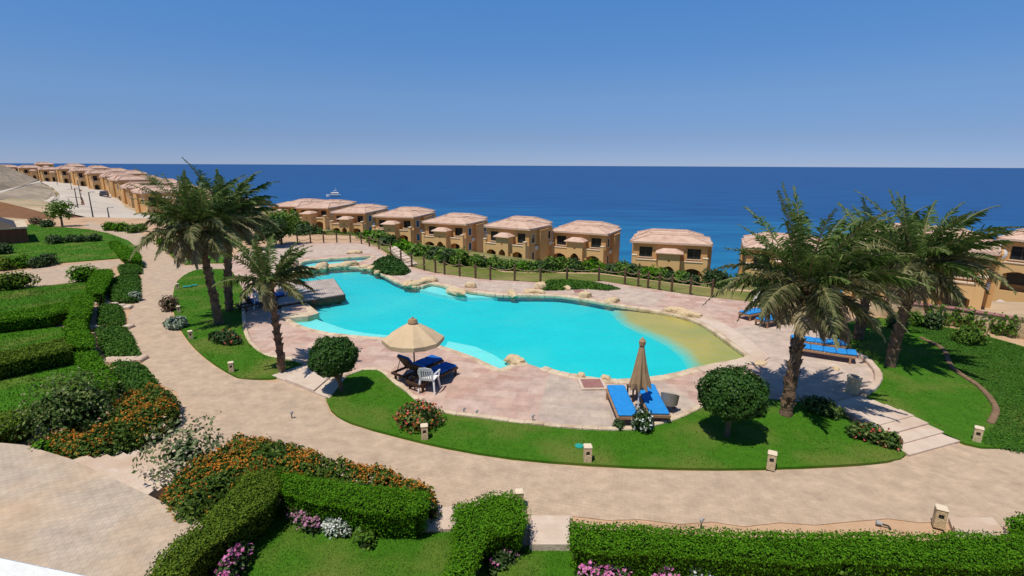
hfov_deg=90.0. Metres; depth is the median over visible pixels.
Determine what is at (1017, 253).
window
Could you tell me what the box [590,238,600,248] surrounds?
window
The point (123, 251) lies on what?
hedge
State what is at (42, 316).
hedge
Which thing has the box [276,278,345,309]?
wooden dock
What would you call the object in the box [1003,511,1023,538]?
hedge
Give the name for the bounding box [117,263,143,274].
ground cover
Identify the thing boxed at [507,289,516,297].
boulder
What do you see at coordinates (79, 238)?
shrub
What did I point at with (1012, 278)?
window
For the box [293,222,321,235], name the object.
garden bush
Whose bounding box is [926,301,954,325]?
creeper
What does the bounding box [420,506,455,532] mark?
garden stairs
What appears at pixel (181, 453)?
flowering shrub
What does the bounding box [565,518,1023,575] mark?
hedge
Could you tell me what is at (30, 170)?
villa
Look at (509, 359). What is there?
boulder
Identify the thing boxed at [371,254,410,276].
planted mound
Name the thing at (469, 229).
window
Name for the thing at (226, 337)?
bedding plants
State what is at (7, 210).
retaining slope
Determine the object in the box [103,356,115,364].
edging slab
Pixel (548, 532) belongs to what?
garden stairs
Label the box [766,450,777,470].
bollard light
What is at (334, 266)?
boulder
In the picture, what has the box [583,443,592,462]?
bollard light
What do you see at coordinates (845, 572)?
flower patch
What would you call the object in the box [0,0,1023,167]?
sky
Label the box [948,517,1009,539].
garden stairs
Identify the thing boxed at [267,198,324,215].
villa
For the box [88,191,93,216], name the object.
lamp post
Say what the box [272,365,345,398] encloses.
garden stairs
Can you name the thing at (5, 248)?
shrub
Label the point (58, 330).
lawn
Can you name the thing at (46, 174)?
villa
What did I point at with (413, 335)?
parasol
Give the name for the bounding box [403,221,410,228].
window
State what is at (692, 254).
window
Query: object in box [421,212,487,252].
villa
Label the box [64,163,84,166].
villa
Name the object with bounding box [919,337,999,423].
edging
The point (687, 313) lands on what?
boulder
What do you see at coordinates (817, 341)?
sun lounger
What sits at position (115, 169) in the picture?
villa
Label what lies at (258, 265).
palm tree
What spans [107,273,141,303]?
ground cover
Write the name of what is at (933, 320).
bush
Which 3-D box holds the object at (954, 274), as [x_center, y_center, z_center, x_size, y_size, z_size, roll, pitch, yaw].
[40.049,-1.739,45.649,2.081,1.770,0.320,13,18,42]
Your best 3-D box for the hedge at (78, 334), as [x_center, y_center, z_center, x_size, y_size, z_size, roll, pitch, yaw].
[-16.677,1.980,19.718,0.937,0.873,4.854,-12,18,-42]
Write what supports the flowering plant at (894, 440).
on the lawn at (730, 442)
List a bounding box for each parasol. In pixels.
[382,316,443,383]
[628,337,650,410]
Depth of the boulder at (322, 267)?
34.79 m
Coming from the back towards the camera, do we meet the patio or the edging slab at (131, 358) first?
the edging slab at (131, 358)
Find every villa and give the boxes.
[2,164,17,170]
[17,165,39,179]
[34,162,53,166]
[37,167,57,181]
[55,166,74,182]
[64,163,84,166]
[69,167,91,185]
[85,169,110,189]
[88,165,108,169]
[99,172,126,193]
[106,168,125,171]
[107,174,148,200]
[120,181,149,207]
[121,170,146,175]
[130,185,184,214]
[140,175,162,181]
[156,179,181,185]
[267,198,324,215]
[294,199,356,229]
[330,204,387,233]
[372,207,435,243]
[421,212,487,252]
[483,216,552,260]
[551,220,620,264]
[629,228,712,279]
[738,232,842,286]
[842,223,1003,309]
[992,228,1023,301]
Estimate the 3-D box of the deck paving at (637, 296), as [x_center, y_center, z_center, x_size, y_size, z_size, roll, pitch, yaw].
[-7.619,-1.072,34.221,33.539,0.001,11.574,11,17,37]
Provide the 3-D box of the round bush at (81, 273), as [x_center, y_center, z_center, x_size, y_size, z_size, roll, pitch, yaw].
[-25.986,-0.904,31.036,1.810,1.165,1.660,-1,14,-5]
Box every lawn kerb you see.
[242,300,307,364]
[331,367,702,430]
[856,352,882,396]
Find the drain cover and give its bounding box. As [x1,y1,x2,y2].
[577,378,606,389]
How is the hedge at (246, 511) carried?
on the soil
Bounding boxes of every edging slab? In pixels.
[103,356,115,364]
[108,356,123,364]
[122,304,133,309]
[124,324,134,329]
[126,355,138,361]
[134,355,148,362]
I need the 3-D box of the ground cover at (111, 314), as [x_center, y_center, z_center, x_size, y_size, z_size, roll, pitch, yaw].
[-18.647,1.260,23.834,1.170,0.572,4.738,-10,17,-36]
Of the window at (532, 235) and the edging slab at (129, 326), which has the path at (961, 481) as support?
the edging slab at (129, 326)
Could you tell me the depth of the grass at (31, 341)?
20.94 m
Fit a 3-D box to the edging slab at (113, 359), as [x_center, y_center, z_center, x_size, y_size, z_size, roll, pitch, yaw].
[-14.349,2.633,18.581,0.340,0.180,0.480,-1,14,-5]
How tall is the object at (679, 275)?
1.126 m
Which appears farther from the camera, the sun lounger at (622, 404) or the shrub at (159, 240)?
the shrub at (159, 240)
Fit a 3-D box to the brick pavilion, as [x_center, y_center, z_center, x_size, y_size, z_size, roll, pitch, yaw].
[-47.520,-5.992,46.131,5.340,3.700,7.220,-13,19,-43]
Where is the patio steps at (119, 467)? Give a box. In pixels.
[73,450,180,499]
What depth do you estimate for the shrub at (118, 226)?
53.85 m
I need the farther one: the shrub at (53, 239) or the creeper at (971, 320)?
the shrub at (53, 239)
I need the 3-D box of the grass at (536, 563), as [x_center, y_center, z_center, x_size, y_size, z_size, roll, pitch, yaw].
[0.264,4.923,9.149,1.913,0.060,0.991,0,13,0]
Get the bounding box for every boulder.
[315,262,328,272]
[328,264,342,269]
[341,260,358,269]
[346,250,362,253]
[358,264,369,269]
[367,265,374,271]
[401,279,413,287]
[407,279,430,287]
[420,276,438,281]
[446,287,465,296]
[465,282,475,287]
[503,354,525,364]
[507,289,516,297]
[524,289,544,293]
[534,281,545,288]
[571,290,584,293]
[578,291,591,297]
[578,372,584,377]
[601,374,610,379]
[604,297,619,303]
[663,306,687,312]
[676,310,701,317]
[754,360,767,365]
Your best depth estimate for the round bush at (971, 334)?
20.53 m
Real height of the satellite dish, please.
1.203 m
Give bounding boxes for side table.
[412,372,425,388]
[626,384,643,401]
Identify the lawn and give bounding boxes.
[0,224,135,267]
[0,281,87,311]
[0,327,73,380]
[0,362,80,418]
[165,248,223,264]
[173,269,302,379]
[217,503,454,575]
[325,231,756,289]
[326,370,905,470]
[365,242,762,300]
[477,545,576,575]
[846,317,1023,448]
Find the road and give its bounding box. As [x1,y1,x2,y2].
[42,181,153,217]
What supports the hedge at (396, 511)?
on the soil
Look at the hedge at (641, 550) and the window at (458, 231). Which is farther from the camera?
the window at (458, 231)
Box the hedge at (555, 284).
[540,279,620,290]
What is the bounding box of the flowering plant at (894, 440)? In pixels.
[880,428,904,451]
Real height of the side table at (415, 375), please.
0.430 m
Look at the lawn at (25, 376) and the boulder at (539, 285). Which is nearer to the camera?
the lawn at (25, 376)
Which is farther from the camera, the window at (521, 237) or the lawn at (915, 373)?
the window at (521, 237)
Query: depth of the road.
109.36 m
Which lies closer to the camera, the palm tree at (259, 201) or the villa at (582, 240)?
the palm tree at (259, 201)
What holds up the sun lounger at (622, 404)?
on the deck paving at (567, 401)
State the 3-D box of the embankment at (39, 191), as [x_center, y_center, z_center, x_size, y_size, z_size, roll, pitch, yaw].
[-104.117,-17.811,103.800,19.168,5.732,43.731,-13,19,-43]
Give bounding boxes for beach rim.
[695,315,769,372]
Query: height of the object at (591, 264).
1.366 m
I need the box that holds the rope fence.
[296,231,714,297]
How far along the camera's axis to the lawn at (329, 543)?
9.36 m
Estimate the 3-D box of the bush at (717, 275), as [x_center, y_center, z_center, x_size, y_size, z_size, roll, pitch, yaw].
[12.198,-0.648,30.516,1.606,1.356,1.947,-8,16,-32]
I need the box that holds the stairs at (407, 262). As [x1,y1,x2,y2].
[388,246,417,266]
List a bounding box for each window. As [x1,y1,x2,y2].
[357,216,362,222]
[378,220,385,227]
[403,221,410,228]
[416,233,419,241]
[428,226,435,234]
[455,228,461,236]
[468,227,471,235]
[468,242,471,250]
[490,231,497,241]
[517,233,524,243]
[531,233,534,243]
[531,251,534,259]
[556,235,566,245]
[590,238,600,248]
[638,246,652,257]
[686,249,700,260]
[686,269,698,275]
[753,254,769,263]
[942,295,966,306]
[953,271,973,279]
[1006,273,1023,285]
[1007,246,1023,261]
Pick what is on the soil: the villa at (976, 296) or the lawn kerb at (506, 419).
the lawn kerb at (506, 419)
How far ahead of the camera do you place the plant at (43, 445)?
12.21 m
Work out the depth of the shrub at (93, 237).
46.69 m
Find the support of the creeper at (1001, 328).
attached to the garden wall
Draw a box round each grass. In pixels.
[0,326,73,360]
[479,545,573,575]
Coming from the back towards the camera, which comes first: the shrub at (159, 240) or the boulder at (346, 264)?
the shrub at (159, 240)
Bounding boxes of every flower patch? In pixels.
[213,541,254,575]
[286,506,322,538]
[321,516,351,538]
[487,542,525,575]
[573,559,632,575]
[651,565,679,575]
[681,567,711,575]
[831,566,860,575]
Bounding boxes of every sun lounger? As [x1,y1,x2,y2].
[236,293,276,311]
[250,289,286,299]
[391,354,443,379]
[406,362,457,391]
[606,385,636,419]
[636,384,670,422]
[738,308,760,320]
[754,315,790,327]
[790,334,846,348]
[802,343,856,363]
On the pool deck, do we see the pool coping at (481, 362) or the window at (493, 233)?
the pool coping at (481, 362)
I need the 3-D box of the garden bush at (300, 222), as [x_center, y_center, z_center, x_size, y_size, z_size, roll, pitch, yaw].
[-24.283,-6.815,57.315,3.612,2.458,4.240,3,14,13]
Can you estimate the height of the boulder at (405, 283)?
0.324 m
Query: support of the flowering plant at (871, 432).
on the lawn at (730, 442)
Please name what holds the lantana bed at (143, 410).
on the soil
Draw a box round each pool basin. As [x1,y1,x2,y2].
[293,269,685,378]
[303,258,367,265]
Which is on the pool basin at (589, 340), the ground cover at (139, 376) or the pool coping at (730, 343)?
the pool coping at (730, 343)
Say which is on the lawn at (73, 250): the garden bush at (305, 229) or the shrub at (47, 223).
the shrub at (47, 223)
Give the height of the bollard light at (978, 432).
0.410 m
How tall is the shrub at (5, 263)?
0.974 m
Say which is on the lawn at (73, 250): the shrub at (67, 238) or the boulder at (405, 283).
the shrub at (67, 238)
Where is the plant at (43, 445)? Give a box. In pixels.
[20,434,61,451]
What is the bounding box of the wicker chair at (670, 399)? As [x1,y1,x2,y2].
[661,392,679,412]
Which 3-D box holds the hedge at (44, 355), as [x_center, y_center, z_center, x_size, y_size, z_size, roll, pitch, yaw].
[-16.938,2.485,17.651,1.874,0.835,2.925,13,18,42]
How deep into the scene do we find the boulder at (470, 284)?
29.80 m
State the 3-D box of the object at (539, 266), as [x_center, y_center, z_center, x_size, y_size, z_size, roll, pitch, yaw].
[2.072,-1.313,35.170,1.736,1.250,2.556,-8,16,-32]
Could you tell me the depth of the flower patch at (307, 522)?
9.95 m
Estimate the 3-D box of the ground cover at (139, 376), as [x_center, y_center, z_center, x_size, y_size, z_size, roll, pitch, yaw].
[-12.552,2.942,16.913,3.833,0.581,1.192,13,19,43]
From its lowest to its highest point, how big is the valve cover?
0.025 m
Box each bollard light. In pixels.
[187,330,192,338]
[228,361,234,372]
[420,423,427,439]
[515,488,523,502]
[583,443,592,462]
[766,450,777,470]
[931,503,949,529]
[972,425,984,442]
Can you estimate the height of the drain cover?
0.062 m
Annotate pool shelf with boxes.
[298,319,387,336]
[420,286,496,300]
[445,341,506,367]
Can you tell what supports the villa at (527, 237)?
on the terrain at (1012, 308)
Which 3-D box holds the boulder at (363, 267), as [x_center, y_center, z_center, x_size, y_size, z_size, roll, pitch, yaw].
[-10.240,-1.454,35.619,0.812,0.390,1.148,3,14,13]
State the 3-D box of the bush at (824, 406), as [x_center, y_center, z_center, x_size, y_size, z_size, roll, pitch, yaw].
[8.979,3.434,14.884,0.870,0.586,1.312,-8,16,-32]
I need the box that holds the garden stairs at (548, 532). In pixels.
[530,515,569,550]
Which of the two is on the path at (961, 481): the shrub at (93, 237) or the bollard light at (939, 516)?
the bollard light at (939, 516)
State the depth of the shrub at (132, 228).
52.66 m
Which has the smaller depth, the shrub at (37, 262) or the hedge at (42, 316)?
the hedge at (42, 316)
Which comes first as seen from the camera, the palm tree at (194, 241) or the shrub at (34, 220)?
the palm tree at (194, 241)
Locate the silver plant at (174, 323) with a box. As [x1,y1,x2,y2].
[162,315,188,329]
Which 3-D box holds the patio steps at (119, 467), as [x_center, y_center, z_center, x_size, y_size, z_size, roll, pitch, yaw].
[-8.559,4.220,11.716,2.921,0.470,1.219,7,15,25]
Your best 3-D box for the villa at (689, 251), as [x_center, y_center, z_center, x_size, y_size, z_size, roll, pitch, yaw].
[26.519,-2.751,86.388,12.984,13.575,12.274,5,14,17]
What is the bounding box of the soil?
[0,217,1023,575]
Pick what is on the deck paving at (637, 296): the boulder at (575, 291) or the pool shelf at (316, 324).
the boulder at (575, 291)
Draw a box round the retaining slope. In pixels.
[0,202,57,218]
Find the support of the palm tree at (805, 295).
on the lawn at (730, 442)
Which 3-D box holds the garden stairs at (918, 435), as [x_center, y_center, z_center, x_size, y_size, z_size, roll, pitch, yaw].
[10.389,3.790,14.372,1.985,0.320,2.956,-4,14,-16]
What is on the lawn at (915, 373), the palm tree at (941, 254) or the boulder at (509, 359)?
the palm tree at (941, 254)
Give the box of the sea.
[0,163,1023,291]
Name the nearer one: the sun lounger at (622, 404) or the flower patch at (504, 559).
the flower patch at (504, 559)
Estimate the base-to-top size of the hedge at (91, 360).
0.855 m
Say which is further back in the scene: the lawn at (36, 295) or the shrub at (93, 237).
the shrub at (93, 237)
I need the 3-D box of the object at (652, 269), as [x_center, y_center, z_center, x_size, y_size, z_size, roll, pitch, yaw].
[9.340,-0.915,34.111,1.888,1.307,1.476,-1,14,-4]
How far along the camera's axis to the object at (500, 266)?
35.28 m
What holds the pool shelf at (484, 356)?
in the pool basin at (589, 340)
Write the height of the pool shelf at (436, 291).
0.200 m
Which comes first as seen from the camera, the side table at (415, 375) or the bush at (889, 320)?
the side table at (415, 375)
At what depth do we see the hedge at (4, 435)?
13.08 m
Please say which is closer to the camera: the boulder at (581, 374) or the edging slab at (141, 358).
the boulder at (581, 374)
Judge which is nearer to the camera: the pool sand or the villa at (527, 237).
the pool sand
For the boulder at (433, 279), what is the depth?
31.25 m
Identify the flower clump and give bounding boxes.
[392,398,444,433]
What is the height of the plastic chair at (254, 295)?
0.910 m
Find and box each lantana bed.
[45,382,183,459]
[159,432,441,524]
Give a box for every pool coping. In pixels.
[285,319,528,371]
[286,266,750,383]
[298,255,374,266]
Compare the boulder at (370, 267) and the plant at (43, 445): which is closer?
the plant at (43, 445)
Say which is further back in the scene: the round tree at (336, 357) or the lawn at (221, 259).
the lawn at (221, 259)
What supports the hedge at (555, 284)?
on the soil
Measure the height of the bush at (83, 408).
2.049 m
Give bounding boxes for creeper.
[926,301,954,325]
[952,304,990,328]
[987,312,1023,337]
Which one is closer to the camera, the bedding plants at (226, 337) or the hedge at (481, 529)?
the hedge at (481, 529)
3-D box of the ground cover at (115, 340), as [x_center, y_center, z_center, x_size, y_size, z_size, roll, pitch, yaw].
[-15.679,2.114,20.336,1.266,0.565,5.231,-12,18,-41]
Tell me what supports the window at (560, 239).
in the villa at (582, 240)
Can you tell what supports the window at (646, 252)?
in the villa at (689, 251)
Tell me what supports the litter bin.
on the deck paving at (819, 375)
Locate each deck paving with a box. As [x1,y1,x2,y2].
[261,244,664,306]
[537,374,696,426]
[733,323,873,399]
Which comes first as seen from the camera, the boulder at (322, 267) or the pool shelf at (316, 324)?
the pool shelf at (316, 324)
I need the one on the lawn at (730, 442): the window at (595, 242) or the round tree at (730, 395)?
the round tree at (730, 395)
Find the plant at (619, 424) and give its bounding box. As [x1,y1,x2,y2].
[612,418,624,430]
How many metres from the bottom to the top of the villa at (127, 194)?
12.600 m
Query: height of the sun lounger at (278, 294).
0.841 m
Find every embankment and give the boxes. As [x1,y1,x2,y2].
[0,164,38,190]
[0,183,56,200]
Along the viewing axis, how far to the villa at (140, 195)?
102.83 m
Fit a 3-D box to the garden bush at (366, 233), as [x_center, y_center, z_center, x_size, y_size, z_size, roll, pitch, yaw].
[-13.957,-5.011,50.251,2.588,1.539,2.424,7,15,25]
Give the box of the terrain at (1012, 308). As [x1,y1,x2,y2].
[0,180,1023,317]
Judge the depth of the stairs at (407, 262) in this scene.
38.88 m
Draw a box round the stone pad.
[282,303,319,322]
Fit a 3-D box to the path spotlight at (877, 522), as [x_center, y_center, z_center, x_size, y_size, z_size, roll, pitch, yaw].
[7.435,4.738,10.236,0.269,0.127,0.098,8,15,28]
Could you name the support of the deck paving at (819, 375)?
on the pool deck
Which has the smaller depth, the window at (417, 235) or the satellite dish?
the satellite dish
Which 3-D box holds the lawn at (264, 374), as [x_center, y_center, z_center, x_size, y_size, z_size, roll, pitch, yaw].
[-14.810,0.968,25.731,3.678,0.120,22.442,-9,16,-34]
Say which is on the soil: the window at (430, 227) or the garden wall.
the garden wall
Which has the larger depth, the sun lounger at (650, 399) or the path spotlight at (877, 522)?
the sun lounger at (650, 399)
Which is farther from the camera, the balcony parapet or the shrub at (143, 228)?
the shrub at (143, 228)
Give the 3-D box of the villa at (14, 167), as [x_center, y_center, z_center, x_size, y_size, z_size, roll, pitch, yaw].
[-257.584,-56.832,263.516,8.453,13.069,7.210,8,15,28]
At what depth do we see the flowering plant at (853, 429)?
13.42 m
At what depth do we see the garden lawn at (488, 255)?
47.48 m
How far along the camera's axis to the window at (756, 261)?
69.66 m
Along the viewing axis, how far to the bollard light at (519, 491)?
10.65 m
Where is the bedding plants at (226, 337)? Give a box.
[207,328,242,345]
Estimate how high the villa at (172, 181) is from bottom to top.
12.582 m
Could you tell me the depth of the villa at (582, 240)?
90.91 m
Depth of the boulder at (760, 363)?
18.53 m
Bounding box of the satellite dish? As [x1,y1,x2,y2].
[1002,249,1007,258]
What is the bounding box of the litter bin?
[845,374,862,394]
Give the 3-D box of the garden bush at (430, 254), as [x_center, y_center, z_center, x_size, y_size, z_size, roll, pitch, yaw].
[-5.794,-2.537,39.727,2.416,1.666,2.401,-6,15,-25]
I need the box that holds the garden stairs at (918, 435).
[832,395,959,456]
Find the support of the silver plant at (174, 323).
on the lawn at (264, 374)
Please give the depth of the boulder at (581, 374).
17.26 m
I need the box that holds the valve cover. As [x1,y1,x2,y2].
[575,443,583,448]
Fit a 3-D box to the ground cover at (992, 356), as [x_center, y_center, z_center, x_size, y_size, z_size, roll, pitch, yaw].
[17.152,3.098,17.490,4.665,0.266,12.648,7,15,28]
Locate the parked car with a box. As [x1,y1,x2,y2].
[99,191,108,196]
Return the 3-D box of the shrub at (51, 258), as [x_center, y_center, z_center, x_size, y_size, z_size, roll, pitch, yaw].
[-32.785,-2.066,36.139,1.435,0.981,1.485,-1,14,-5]
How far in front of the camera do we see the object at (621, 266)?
34.30 m
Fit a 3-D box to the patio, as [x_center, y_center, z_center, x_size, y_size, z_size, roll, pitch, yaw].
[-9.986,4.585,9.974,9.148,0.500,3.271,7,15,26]
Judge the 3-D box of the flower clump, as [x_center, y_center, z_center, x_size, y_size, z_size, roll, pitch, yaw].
[-2.547,3.490,14.034,1.373,0.763,1.373,11,17,38]
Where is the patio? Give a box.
[0,443,201,575]
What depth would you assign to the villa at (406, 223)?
113.67 m
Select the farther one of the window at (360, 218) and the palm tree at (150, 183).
the window at (360, 218)
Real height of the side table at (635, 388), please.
0.430 m
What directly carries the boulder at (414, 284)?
on the pool coping at (730, 343)
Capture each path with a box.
[0,181,43,192]
[1,259,120,289]
[83,221,1023,531]
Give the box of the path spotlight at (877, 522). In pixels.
[875,520,890,529]
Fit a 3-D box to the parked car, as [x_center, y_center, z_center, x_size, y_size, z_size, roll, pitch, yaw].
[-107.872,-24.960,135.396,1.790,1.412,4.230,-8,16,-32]
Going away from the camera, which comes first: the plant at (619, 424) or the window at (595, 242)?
the plant at (619, 424)
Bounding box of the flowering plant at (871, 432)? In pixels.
[856,421,889,446]
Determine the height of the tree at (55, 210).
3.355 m
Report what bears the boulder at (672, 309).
on the soil
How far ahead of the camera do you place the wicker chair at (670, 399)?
14.72 m
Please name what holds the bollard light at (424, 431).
on the lawn at (730, 442)
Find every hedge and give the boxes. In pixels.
[0,301,69,333]
[0,336,73,379]
[0,404,39,443]
[62,317,96,354]
[66,293,94,330]
[73,350,120,406]
[84,268,115,305]
[107,240,144,267]
[144,467,283,575]
[275,468,431,538]
[439,489,531,575]
[540,279,620,290]
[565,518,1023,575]
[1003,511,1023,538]
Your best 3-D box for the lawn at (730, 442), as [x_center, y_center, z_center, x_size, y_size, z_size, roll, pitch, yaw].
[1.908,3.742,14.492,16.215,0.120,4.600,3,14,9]
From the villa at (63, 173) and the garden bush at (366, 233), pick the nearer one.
the garden bush at (366, 233)
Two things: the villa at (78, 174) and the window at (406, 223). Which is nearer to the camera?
the window at (406, 223)
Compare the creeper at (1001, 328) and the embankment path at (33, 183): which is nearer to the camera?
the creeper at (1001, 328)
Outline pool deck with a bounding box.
[232,242,873,420]
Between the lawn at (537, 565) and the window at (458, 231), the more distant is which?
the window at (458, 231)
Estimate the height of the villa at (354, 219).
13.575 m
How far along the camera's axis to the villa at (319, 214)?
153.69 m
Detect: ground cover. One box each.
[94,325,141,357]
[96,302,125,327]
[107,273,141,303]
[110,359,158,395]
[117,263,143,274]
[909,325,1023,452]
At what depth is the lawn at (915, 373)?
16.55 m
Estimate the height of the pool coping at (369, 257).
0.176 m
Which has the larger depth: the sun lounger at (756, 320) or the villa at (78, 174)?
the villa at (78, 174)
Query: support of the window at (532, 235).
in the villa at (527, 237)
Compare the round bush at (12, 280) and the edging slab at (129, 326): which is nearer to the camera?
the edging slab at (129, 326)
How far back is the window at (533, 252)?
86.73 m
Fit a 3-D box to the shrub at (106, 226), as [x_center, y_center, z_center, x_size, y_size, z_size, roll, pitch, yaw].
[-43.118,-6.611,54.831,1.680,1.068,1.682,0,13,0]
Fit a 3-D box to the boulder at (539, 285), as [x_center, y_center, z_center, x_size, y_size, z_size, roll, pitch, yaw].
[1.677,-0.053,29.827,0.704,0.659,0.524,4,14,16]
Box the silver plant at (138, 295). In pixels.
[128,290,142,300]
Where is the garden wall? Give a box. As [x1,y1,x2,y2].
[868,298,1023,339]
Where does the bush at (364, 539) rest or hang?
on the lawn at (329, 543)
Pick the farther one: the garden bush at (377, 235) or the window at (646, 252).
the window at (646, 252)
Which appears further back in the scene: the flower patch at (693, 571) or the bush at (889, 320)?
the bush at (889, 320)
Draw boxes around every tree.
[42,198,76,226]
[126,169,271,324]
[137,173,167,185]
[159,157,283,310]
[211,233,321,372]
[249,216,287,246]
[260,208,299,244]
[305,335,360,391]
[694,363,770,436]
[702,182,935,416]
[822,197,938,339]
[843,189,1023,367]
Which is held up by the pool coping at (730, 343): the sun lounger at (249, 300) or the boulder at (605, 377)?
the boulder at (605, 377)
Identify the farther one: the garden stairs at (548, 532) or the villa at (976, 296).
the villa at (976, 296)
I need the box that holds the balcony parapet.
[0,558,85,575]
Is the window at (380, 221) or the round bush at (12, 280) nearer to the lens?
the round bush at (12, 280)
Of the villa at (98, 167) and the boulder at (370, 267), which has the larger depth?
the villa at (98, 167)
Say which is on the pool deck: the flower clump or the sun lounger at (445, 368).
the sun lounger at (445, 368)
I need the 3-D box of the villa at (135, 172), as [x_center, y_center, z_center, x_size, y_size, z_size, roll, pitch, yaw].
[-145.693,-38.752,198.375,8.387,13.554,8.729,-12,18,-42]
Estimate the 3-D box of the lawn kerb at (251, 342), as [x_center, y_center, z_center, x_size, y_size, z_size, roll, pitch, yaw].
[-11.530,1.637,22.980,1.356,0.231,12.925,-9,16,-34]
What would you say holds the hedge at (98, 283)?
on the soil
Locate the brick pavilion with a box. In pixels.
[0,217,28,243]
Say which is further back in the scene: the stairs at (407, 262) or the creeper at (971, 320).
the stairs at (407, 262)
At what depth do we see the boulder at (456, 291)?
28.50 m
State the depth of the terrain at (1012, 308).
69.33 m
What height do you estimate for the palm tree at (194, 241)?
6.953 m
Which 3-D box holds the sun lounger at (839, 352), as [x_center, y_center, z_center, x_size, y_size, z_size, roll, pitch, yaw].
[11.768,2.415,19.182,1.885,0.403,0.628,8,15,28]
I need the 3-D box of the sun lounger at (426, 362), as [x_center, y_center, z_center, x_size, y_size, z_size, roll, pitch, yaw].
[-3.207,2.526,17.489,0.628,0.841,1.860,10,17,36]
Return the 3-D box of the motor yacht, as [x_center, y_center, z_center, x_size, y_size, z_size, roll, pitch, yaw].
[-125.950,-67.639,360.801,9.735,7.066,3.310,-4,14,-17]
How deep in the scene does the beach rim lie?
20.24 m
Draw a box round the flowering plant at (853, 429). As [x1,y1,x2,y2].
[844,421,867,440]
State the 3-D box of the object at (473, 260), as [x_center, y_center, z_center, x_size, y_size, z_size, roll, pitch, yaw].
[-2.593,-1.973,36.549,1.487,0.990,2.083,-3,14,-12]
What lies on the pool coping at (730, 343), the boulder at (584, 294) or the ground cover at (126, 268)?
the boulder at (584, 294)
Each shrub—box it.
[0,242,16,253]
[0,256,16,269]
[10,254,33,268]
[25,257,49,267]
[28,216,41,223]
[34,252,60,264]
[39,218,55,226]
[43,234,64,243]
[64,234,77,242]
[72,234,87,242]
[85,233,102,241]
[101,221,115,230]
[110,221,128,231]
[123,223,141,232]
[132,411,234,498]
[136,223,147,231]
[154,236,169,244]
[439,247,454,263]
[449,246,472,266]
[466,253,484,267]
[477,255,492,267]
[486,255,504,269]
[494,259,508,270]
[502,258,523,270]
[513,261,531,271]
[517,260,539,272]
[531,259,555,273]
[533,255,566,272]
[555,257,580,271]
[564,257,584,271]
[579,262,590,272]
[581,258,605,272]
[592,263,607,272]
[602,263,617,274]
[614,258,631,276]
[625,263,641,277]
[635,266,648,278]
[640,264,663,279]
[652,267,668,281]
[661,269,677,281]
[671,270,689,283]
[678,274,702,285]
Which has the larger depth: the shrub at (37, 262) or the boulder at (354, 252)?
the boulder at (354, 252)
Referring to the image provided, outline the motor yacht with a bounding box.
[326,187,340,196]
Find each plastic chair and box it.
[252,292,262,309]
[417,368,440,394]
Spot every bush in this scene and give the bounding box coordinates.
[0,269,41,290]
[0,366,135,444]
[65,263,97,282]
[158,295,179,311]
[289,218,308,229]
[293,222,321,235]
[352,525,377,550]
[354,230,380,239]
[365,230,389,242]
[377,234,400,245]
[391,239,412,249]
[405,241,430,256]
[422,245,445,259]
[433,249,457,262]
[630,406,654,433]
[700,266,731,288]
[797,394,848,420]
[885,313,910,329]
[896,310,924,326]
[919,311,945,329]
[948,324,991,345]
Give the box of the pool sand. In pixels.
[610,309,742,368]
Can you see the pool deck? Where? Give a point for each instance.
(472, 386)
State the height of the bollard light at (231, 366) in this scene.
0.369 m

